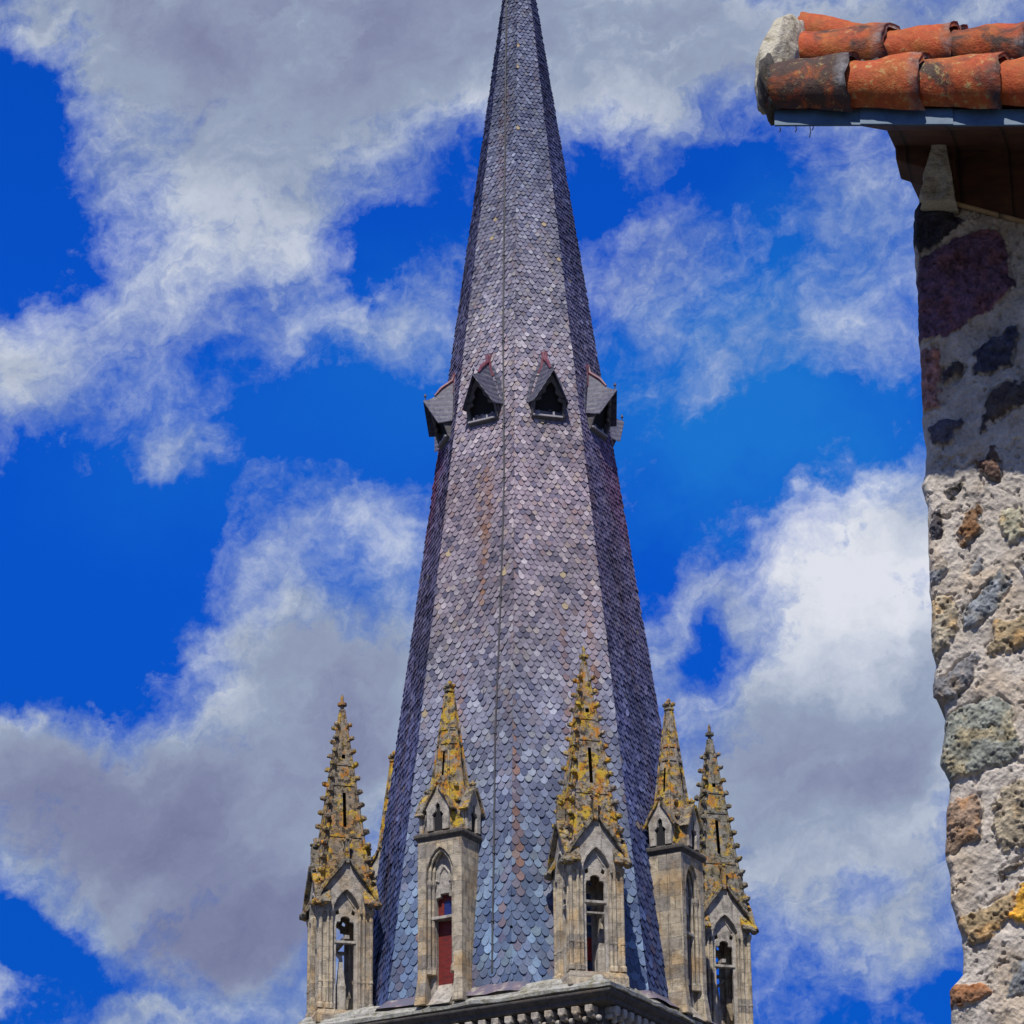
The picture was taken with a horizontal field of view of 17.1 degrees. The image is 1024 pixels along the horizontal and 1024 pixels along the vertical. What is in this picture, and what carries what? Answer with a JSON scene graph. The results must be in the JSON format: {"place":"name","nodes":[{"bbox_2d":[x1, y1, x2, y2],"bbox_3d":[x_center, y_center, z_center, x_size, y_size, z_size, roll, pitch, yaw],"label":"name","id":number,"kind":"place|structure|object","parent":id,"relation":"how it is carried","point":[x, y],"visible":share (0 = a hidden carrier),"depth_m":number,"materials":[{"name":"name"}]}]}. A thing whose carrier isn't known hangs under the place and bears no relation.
{"place":"outdoors","nodes":[
{"label":"outdoors","id":0,"kind":"place"},
{"bbox_2d":[0,0,1023,1023],"label":"sky","id":1,"kind":"structure","parent":0,"point":[234,234],"materials":[{"name":"blue"}]},
{"label":"ground","id":2,"kind":"structure","parent":0,"visible":0},
{"bbox_2d":[298,0,758,1023],"bbox_3d":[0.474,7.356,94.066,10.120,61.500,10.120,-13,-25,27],"label":"church steeple","id":3,"kind":"object","parent":2,"relation":"on","point":[556,844],"visible":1,"depth_m":92.08,"materials":[{"name":"stone"}]},
{"bbox_2d":[754,12,1023,1023],"bbox_3d":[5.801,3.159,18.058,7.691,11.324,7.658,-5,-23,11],"label":"stone house","id":4,"kind":"structure","parent":2,"relation":"on","point":[942,104],"depth_m":17.14,"materials":[{"name":"stone"}]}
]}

